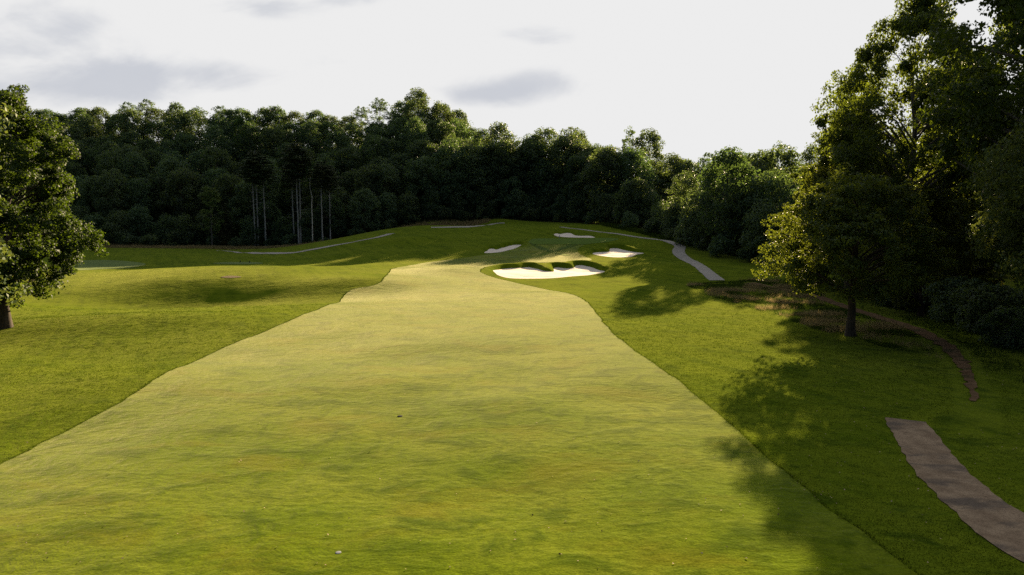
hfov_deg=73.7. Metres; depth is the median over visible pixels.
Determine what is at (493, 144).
broadleaf tree
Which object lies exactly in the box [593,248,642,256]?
sand bunker
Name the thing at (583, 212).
young tree
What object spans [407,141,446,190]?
broadleaf tree
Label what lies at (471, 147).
broadleaf tree
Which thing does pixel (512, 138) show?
airy tree
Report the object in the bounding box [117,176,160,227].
broadleaf tree
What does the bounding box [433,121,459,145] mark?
broadleaf tree
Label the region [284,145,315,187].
broadleaf tree
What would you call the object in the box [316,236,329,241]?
bush
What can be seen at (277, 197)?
broadleaf tree
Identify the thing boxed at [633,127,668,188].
broadleaf tree
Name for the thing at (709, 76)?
sky
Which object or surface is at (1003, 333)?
bramble bush
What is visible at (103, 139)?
broadleaf tree
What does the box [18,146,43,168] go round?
broadleaf tree
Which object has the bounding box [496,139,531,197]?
broadleaf tree
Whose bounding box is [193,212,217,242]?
young tree
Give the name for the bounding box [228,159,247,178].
broadleaf tree
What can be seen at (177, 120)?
broadleaf tree
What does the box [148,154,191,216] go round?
broadleaf tree
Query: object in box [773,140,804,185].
airy tree
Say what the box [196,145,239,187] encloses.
broadleaf tree
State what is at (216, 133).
broadleaf tree
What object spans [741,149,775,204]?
broadleaf tree
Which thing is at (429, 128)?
broadleaf tree
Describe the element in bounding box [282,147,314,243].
pine tree
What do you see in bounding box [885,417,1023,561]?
cart path
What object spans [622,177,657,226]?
broadleaf tree
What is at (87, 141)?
broadleaf tree
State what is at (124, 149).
broadleaf tree
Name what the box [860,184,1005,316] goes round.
riverside tree
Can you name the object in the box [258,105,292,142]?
broadleaf tree
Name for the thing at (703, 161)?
airy tree
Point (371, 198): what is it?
broadleaf tree
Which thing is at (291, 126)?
broadleaf tree
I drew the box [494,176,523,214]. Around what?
broadleaf tree
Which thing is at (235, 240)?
bush
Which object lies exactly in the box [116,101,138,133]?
airy tree
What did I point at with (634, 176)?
airy tree
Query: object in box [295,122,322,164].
broadleaf tree
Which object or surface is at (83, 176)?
broadleaf tree
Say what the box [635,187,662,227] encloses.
young tree
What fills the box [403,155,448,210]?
broadleaf tree
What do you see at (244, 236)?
young tree
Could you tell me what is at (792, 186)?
broadleaf tree
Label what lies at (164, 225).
young tree
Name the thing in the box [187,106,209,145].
broadleaf tree
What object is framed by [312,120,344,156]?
broadleaf tree
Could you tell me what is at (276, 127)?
broadleaf tree
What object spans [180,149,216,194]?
broadleaf tree
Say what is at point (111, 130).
broadleaf tree
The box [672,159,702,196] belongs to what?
broadleaf tree
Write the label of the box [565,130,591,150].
broadleaf tree
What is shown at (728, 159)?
broadleaf tree
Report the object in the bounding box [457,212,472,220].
bush
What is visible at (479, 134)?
broadleaf tree
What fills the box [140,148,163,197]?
broadleaf tree
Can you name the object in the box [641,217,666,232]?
bush
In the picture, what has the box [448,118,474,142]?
broadleaf tree
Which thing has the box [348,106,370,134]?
airy tree
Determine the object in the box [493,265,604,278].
sand bunker
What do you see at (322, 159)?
broadleaf tree
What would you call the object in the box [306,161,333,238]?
pine tree
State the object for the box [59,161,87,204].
broadleaf tree
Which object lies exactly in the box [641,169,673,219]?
broadleaf tree
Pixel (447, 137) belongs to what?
broadleaf tree
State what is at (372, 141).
broadleaf tree
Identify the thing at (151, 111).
broadleaf tree
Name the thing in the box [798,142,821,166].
broadleaf tree
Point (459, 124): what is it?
broadleaf tree
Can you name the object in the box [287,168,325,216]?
broadleaf tree
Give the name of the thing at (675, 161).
broadleaf tree
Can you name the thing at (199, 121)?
broadleaf tree
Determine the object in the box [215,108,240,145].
broadleaf tree
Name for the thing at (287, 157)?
pine tree
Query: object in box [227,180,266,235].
broadleaf tree
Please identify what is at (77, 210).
young tree
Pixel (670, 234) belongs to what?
bush
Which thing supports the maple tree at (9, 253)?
on the ground at (654, 270)
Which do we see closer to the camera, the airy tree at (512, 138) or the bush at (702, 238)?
the bush at (702, 238)
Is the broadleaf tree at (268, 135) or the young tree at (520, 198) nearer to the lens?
the young tree at (520, 198)
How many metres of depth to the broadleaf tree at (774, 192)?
137.77 m
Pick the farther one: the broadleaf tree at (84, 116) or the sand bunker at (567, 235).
the broadleaf tree at (84, 116)
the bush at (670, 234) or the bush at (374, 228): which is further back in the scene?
the bush at (374, 228)
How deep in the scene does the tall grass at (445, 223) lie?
223.13 m
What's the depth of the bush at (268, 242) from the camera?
227.25 m
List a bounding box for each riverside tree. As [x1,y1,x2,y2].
[779,160,836,274]
[789,76,917,184]
[803,212,926,296]
[807,94,915,287]
[810,0,1006,303]
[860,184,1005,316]
[879,188,992,279]
[892,45,1005,266]
[908,0,1023,291]
[928,18,1023,284]
[965,114,1023,285]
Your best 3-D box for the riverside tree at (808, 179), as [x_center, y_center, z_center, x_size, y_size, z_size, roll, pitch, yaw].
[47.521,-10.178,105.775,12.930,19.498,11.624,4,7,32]
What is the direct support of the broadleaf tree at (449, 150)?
on the forest floor
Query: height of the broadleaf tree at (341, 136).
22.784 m
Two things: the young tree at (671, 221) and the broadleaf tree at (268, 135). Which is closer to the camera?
the young tree at (671, 221)
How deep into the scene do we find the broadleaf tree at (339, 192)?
238.22 m
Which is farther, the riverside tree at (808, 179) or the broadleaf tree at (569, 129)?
the broadleaf tree at (569, 129)
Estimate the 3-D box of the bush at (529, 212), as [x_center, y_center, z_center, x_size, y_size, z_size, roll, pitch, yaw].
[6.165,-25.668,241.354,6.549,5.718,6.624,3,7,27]
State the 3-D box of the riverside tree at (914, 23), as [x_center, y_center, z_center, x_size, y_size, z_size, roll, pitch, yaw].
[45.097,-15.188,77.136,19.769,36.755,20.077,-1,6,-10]
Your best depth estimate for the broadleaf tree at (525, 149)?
248.24 m
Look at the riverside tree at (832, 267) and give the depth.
87.84 m
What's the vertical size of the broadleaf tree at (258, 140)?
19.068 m
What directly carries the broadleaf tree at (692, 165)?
on the forest floor
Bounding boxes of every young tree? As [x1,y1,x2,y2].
[59,205,90,238]
[81,212,111,241]
[100,210,136,244]
[122,204,156,242]
[151,213,177,242]
[171,213,200,244]
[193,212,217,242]
[239,214,264,245]
[271,214,297,245]
[294,206,326,242]
[372,190,403,227]
[395,191,421,223]
[508,189,530,219]
[535,195,553,220]
[566,193,587,221]
[575,196,592,221]
[621,195,647,225]
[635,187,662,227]
[651,200,672,234]
[659,201,688,235]
[674,190,720,246]
[717,183,769,255]
[735,198,793,262]
[776,185,801,261]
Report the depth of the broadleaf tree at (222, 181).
239.49 m
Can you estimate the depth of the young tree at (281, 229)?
226.57 m
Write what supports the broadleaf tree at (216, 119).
on the forest floor
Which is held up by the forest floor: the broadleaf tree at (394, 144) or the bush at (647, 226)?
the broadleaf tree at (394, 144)
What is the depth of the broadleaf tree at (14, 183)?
249.06 m
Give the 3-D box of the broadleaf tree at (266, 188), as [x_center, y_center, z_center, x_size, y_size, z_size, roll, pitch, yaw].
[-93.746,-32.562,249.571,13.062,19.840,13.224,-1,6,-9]
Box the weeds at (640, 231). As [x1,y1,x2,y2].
[597,222,835,272]
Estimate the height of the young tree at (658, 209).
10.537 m
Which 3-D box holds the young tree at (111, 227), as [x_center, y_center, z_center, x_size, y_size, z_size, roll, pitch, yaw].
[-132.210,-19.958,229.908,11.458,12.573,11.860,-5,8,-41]
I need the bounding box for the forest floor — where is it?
[11,150,1021,277]
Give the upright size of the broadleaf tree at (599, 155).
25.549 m
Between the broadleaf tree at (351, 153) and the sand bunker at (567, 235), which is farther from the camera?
the broadleaf tree at (351, 153)
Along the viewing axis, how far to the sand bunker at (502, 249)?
154.07 m
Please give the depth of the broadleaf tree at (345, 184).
245.95 m
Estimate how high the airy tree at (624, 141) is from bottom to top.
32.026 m
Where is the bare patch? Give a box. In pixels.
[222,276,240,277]
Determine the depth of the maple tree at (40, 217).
58.96 m
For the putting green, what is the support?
on the ground at (654, 270)
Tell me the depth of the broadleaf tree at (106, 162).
250.86 m
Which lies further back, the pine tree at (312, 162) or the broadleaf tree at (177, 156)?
the broadleaf tree at (177, 156)
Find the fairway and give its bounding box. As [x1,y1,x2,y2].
[0,243,916,574]
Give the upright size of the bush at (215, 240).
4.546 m
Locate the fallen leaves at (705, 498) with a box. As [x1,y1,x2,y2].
[18,351,1018,564]
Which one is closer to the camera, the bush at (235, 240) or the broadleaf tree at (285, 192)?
the bush at (235, 240)
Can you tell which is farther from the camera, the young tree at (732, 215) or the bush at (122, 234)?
the bush at (122, 234)
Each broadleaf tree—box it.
[0,121,21,167]
[0,167,27,202]
[0,181,20,204]
[11,179,36,205]
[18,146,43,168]
[29,109,48,120]
[31,108,57,123]
[44,111,77,142]
[56,121,85,166]
[57,138,97,188]
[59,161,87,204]
[62,176,100,219]
[66,107,94,144]
[69,174,92,213]
[71,107,101,133]
[71,117,108,147]
[75,175,117,229]
[78,146,109,179]
[79,136,98,175]
[81,106,117,136]
[88,168,133,227]
[90,150,129,206]
[91,134,120,167]
[96,140,127,193]
[104,113,129,141]
[104,114,135,156]
[110,143,149,195]
[113,107,150,154]
[115,130,147,170]
[117,150,155,206]
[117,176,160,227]
[135,138,165,176]
[135,176,168,214]
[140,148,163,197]
[141,120,169,159]
[144,107,176,142]
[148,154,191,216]
[153,138,186,160]
[155,167,203,228]
[156,151,186,194]
[159,101,194,153]
[165,110,195,134]
[171,131,202,175]
[174,110,207,158]
[177,172,209,222]
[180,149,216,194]
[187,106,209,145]
[194,167,231,217]
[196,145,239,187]
[197,124,229,168]
[201,113,235,150]
[210,172,250,232]
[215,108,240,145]
[216,139,246,177]
[221,119,244,148]
[221,178,255,219]
[226,108,256,134]
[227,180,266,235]
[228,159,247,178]
[230,121,262,161]
[231,112,256,146]
[242,125,271,159]
[244,178,272,215]
[250,158,285,234]
[251,106,283,142]
[252,200,285,239]
[253,154,276,194]
[256,124,282,154]
[256,126,285,169]
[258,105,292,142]
[271,142,290,196]
[272,180,297,212]
[274,120,309,156]
[274,176,308,226]
[277,128,302,169]
[280,110,304,130]
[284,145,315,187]
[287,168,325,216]
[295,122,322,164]
[299,120,327,157]
[301,109,329,134]
[301,169,332,227]
[311,155,339,202]
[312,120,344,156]
[313,195,347,238]
[314,150,344,194]
[318,113,340,149]
[319,129,353,172]
[323,187,351,230]
[334,145,362,205]
[336,115,364,146]
[336,168,365,217]
[339,123,366,161]
[345,144,369,184]
[347,187,383,231]
[350,163,389,220]
[357,134,394,191]
[361,125,390,162]
[362,120,391,147]
[365,163,402,218]
[366,156,402,201]
[372,138,404,183]
[383,116,416,161]
[385,111,409,151]
[387,152,411,197]
[388,100,414,136]
[398,116,429,165]
[400,160,434,209]
[402,98,424,119]
[402,138,437,195]
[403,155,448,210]
[404,87,435,136]
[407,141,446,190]
[408,116,439,148]
[427,118,446,143]
[428,103,455,122]
[428,138,471,206]
[430,100,455,137]
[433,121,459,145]
[435,135,465,183]
[446,119,469,137]
[448,108,472,137]
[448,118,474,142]
[450,142,492,211]
[458,138,475,149]
[461,142,507,209]
[470,128,491,146]
[479,121,515,156]
[481,137,520,214]
[484,141,515,213]
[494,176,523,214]
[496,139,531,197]
[507,166,537,199]
[513,137,547,204]
[519,136,551,193]
[521,133,541,187]
[529,126,560,188]
[540,133,583,203]
[544,126,588,188]
[552,150,599,214]
[555,143,599,208]
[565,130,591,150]
[577,143,604,190]
[579,144,634,211]
[584,148,632,211]
[603,147,659,211]
[612,179,644,221]
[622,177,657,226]
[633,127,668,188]
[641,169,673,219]
[653,153,694,206]
[663,169,700,224]
[668,158,699,201]
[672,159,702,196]
[681,188,715,210]
[695,145,765,251]
[706,155,751,199]
[714,159,756,222]
[734,167,793,245]
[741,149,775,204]
[751,143,804,205]
[780,168,798,189]
[789,164,827,192]
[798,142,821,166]
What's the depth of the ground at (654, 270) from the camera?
54.08 m
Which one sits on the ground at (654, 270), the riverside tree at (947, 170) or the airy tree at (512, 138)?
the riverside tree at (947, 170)
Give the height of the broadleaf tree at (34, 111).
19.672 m
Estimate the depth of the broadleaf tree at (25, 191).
239.91 m
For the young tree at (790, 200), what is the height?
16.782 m
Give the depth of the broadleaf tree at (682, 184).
177.71 m
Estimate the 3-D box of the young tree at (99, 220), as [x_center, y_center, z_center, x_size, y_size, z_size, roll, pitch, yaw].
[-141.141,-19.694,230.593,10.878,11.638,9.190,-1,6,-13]
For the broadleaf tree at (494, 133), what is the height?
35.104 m
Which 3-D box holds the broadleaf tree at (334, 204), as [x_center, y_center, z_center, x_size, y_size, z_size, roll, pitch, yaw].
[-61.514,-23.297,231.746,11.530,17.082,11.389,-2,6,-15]
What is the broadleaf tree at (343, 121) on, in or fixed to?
on the forest floor
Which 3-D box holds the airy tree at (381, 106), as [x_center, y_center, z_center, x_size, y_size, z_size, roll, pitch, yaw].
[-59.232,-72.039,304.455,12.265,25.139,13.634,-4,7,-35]
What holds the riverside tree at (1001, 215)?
on the ground at (654, 270)
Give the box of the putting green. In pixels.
[528,238,617,243]
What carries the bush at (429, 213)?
on the forest floor
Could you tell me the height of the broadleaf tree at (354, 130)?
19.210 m
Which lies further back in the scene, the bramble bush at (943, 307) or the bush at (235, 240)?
the bush at (235, 240)
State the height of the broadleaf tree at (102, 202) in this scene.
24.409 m
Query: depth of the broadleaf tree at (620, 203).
204.86 m
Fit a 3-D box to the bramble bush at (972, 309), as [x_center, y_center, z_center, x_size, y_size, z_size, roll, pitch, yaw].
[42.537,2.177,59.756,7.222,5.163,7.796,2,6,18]
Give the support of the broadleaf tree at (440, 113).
on the forest floor
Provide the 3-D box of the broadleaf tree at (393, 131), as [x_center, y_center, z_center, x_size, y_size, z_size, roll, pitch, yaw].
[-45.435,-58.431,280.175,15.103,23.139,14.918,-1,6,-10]
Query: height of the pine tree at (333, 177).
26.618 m
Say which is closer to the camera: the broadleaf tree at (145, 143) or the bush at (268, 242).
the bush at (268, 242)
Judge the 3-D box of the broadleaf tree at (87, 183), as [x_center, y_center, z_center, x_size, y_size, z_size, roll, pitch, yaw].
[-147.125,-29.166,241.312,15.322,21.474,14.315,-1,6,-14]
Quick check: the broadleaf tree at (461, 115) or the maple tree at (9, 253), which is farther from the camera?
the broadleaf tree at (461, 115)
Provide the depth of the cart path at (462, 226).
200.69 m
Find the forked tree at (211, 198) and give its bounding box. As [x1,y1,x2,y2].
[197,186,223,244]
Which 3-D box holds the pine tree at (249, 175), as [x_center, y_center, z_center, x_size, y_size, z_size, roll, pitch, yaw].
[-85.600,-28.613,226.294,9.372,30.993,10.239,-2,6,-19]
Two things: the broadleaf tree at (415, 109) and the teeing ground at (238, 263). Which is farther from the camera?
the broadleaf tree at (415, 109)
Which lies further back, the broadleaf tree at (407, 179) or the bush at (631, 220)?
the broadleaf tree at (407, 179)
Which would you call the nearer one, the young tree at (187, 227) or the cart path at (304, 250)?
the cart path at (304, 250)
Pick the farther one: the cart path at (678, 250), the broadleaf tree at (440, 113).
the broadleaf tree at (440, 113)
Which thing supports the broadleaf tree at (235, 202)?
on the forest floor
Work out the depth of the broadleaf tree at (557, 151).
242.91 m
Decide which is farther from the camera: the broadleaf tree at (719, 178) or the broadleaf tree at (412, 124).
the broadleaf tree at (412, 124)
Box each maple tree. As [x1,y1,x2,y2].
[0,83,109,328]
[0,102,32,305]
[751,162,958,336]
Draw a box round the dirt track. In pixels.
[751,282,978,400]
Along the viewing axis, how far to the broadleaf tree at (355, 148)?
269.97 m
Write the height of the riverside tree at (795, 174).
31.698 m
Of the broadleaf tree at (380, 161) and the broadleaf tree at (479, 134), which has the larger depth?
the broadleaf tree at (479, 134)
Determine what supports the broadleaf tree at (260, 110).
on the forest floor
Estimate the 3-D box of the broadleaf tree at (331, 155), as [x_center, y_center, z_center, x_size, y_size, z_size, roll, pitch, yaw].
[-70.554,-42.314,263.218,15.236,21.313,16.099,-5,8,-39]
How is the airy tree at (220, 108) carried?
on the forest floor
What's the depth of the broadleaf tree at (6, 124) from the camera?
276.94 m
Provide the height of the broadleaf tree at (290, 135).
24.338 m
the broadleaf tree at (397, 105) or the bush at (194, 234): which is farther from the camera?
the broadleaf tree at (397, 105)
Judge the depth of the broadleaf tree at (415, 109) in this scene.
306.42 m
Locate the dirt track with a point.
(954, 352)
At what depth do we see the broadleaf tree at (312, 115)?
303.82 m
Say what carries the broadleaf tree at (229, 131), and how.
on the forest floor
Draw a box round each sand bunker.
[484,245,520,252]
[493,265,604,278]
[554,233,594,237]
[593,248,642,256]
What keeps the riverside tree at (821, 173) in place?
on the ground at (654, 270)
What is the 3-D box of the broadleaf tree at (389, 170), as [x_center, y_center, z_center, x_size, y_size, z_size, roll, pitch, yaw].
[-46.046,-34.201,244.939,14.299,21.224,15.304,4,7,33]
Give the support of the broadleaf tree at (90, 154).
on the forest floor
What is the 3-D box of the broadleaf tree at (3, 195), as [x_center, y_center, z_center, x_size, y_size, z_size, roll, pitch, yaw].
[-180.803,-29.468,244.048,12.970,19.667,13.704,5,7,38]
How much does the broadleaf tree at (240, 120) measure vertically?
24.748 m
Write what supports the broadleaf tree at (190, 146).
on the forest floor
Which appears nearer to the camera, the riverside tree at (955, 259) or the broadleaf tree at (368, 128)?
the riverside tree at (955, 259)
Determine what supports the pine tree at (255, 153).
on the forest floor
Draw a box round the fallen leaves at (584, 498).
[27,386,922,567]
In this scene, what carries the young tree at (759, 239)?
on the forest floor
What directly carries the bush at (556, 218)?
on the forest floor
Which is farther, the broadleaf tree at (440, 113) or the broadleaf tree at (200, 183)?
the broadleaf tree at (440, 113)
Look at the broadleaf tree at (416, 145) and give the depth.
255.76 m
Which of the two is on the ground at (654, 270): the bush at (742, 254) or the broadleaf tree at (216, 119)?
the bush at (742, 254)
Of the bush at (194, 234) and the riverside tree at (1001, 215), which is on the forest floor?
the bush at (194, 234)
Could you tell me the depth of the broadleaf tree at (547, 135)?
255.02 m
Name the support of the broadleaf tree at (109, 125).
on the forest floor
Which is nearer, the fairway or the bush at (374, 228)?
the fairway
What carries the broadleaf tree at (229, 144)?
on the forest floor
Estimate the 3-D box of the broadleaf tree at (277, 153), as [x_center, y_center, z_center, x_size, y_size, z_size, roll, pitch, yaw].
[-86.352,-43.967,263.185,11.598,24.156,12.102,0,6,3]
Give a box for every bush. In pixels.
[113,230,135,243]
[118,234,139,244]
[139,234,159,245]
[162,231,187,245]
[184,231,205,245]
[205,235,222,245]
[228,236,243,245]
[245,236,260,246]
[263,238,274,245]
[280,233,297,244]
[302,235,317,242]
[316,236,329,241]
[346,227,365,235]
[370,223,380,230]
[381,219,397,228]
[398,211,417,224]
[421,207,435,219]
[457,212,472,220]
[521,207,539,220]
[553,213,564,221]
[582,210,598,223]
[617,211,638,227]
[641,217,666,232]
[664,228,676,238]
[673,223,697,244]
[692,223,713,250]
[707,234,735,256]
[735,246,758,262]
[757,241,790,264]
[903,273,954,314]
[922,275,1002,324]
[946,284,1023,336]
[973,306,1023,349]
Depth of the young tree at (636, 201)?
203.78 m
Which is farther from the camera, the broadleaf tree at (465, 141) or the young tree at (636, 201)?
the broadleaf tree at (465, 141)
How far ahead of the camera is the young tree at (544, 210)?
243.95 m
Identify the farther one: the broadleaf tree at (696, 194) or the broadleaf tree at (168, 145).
the broadleaf tree at (168, 145)
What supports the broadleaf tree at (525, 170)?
on the forest floor
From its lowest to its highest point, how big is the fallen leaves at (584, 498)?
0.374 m
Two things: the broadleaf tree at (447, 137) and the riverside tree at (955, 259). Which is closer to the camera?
the riverside tree at (955, 259)
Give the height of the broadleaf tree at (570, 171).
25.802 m
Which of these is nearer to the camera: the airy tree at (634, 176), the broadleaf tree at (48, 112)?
the airy tree at (634, 176)
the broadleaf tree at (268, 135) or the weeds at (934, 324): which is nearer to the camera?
the weeds at (934, 324)
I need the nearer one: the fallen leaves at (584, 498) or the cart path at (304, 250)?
the fallen leaves at (584, 498)
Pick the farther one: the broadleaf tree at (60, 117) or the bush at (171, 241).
the broadleaf tree at (60, 117)
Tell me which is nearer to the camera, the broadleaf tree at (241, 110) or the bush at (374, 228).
the bush at (374, 228)
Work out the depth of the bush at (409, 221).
236.91 m
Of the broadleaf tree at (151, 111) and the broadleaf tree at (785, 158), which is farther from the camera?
the broadleaf tree at (151, 111)
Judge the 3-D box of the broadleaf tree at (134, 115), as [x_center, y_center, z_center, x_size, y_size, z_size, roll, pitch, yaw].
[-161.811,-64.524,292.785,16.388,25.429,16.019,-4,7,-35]
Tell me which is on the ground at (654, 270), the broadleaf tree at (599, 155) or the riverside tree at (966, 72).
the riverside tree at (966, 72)
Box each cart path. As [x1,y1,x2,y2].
[217,233,393,253]
[431,223,497,227]
[563,227,723,279]
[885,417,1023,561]
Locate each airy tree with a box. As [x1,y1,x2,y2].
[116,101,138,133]
[134,99,160,135]
[211,105,227,139]
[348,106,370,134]
[365,97,391,126]
[500,130,521,147]
[615,126,646,170]
[618,143,651,180]
[698,152,715,187]
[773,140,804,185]
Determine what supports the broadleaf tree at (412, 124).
on the forest floor
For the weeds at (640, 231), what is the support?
on the ground at (654, 270)
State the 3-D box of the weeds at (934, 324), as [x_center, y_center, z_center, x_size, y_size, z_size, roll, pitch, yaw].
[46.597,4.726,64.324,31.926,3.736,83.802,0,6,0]
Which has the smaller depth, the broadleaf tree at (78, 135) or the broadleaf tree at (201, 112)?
the broadleaf tree at (78, 135)
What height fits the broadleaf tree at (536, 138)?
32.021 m
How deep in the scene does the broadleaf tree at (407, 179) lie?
247.05 m
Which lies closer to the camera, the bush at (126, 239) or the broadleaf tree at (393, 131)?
the bush at (126, 239)
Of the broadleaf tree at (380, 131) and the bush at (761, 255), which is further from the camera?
the broadleaf tree at (380, 131)
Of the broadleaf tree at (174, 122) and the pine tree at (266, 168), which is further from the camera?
the broadleaf tree at (174, 122)
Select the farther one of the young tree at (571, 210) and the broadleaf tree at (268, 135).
the broadleaf tree at (268, 135)
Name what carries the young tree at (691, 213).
on the forest floor
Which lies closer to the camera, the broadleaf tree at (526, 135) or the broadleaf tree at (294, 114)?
the broadleaf tree at (526, 135)
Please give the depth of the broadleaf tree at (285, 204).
238.85 m
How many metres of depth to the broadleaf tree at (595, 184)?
225.66 m
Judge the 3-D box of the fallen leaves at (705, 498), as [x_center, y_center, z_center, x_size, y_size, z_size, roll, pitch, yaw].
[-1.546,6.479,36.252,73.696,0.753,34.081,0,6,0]
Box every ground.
[0,218,1023,574]
[216,262,260,263]
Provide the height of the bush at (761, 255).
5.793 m
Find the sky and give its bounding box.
[0,0,1023,169]
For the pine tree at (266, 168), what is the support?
on the forest floor
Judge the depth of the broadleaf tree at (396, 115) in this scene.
291.31 m
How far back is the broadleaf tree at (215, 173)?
246.17 m
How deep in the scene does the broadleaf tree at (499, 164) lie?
251.14 m
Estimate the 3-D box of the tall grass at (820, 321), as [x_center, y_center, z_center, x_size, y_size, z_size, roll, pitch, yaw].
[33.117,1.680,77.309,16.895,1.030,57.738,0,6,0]
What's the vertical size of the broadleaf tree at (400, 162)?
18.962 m
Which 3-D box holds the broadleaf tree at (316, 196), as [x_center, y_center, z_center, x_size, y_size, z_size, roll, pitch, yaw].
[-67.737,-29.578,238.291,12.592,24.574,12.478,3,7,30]
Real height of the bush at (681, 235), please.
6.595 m
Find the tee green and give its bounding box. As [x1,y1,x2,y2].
[61,260,145,269]
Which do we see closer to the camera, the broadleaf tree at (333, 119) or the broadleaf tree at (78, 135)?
the broadleaf tree at (78, 135)
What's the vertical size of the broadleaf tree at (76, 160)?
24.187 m
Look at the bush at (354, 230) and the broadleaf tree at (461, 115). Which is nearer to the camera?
the bush at (354, 230)
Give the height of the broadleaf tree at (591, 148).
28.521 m
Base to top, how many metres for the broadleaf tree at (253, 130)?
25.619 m
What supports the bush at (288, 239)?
on the forest floor
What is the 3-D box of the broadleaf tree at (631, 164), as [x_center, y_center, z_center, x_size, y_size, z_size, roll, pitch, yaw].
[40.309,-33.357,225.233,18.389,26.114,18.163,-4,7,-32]
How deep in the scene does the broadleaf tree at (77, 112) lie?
293.23 m
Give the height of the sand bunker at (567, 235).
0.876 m
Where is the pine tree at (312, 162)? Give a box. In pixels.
[301,161,316,239]
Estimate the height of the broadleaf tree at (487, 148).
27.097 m
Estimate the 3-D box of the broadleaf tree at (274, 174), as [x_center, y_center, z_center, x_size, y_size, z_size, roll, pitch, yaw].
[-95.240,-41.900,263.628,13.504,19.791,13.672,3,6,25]
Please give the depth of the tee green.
145.36 m
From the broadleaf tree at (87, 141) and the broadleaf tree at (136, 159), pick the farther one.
the broadleaf tree at (87, 141)
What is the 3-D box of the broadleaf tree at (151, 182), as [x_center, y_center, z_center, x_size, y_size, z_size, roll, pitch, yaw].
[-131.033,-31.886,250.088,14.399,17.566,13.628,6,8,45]
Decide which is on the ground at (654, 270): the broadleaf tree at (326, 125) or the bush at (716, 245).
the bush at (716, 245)
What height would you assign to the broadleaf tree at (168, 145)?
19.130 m
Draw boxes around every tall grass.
[6,218,489,249]
[687,277,944,358]
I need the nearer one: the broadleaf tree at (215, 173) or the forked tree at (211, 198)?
the forked tree at (211, 198)
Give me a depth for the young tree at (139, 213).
232.81 m
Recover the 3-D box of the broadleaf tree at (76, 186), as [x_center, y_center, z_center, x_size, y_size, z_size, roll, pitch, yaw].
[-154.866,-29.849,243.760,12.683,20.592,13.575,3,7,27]
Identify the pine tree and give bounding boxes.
[238,154,266,245]
[240,151,272,244]
[248,156,277,245]
[278,161,302,243]
[279,142,312,243]
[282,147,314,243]
[301,161,316,239]
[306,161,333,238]
[316,165,342,238]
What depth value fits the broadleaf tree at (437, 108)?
297.05 m
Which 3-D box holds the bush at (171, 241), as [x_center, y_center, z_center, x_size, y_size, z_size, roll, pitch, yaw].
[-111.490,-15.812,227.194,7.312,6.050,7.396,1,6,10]
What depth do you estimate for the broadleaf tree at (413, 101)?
295.26 m
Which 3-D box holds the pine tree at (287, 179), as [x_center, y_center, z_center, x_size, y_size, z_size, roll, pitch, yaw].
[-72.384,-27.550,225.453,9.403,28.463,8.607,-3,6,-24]
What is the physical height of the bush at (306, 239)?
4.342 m
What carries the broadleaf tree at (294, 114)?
on the forest floor
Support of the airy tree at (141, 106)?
on the forest floor
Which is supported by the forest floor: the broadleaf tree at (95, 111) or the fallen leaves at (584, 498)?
the broadleaf tree at (95, 111)
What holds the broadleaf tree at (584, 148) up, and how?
on the forest floor
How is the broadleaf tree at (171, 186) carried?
on the forest floor
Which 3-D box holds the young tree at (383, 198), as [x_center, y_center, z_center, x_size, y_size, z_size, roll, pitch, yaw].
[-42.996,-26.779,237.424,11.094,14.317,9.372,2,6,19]
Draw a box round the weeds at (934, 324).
[782,279,1023,382]
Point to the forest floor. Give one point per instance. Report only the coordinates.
(422, 220)
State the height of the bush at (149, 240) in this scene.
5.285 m
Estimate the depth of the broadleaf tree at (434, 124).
285.69 m
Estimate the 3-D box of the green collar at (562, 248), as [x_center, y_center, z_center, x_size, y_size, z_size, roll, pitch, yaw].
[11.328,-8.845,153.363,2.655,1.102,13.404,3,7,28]
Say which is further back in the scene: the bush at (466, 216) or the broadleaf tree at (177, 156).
the broadleaf tree at (177, 156)
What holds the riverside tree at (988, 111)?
on the ground at (654, 270)
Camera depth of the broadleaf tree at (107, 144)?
261.77 m
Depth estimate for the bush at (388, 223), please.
232.59 m
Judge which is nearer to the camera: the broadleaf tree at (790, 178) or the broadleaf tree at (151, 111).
the broadleaf tree at (790, 178)
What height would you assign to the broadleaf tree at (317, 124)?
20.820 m
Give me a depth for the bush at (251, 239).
227.08 m
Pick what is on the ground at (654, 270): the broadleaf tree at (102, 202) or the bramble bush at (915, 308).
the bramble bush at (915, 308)
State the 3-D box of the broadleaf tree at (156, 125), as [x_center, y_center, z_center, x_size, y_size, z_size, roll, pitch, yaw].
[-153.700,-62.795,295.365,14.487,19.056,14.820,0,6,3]
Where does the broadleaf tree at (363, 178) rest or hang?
on the forest floor
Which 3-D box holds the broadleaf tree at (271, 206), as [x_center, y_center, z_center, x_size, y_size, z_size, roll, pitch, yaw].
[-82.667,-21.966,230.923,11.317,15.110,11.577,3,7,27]

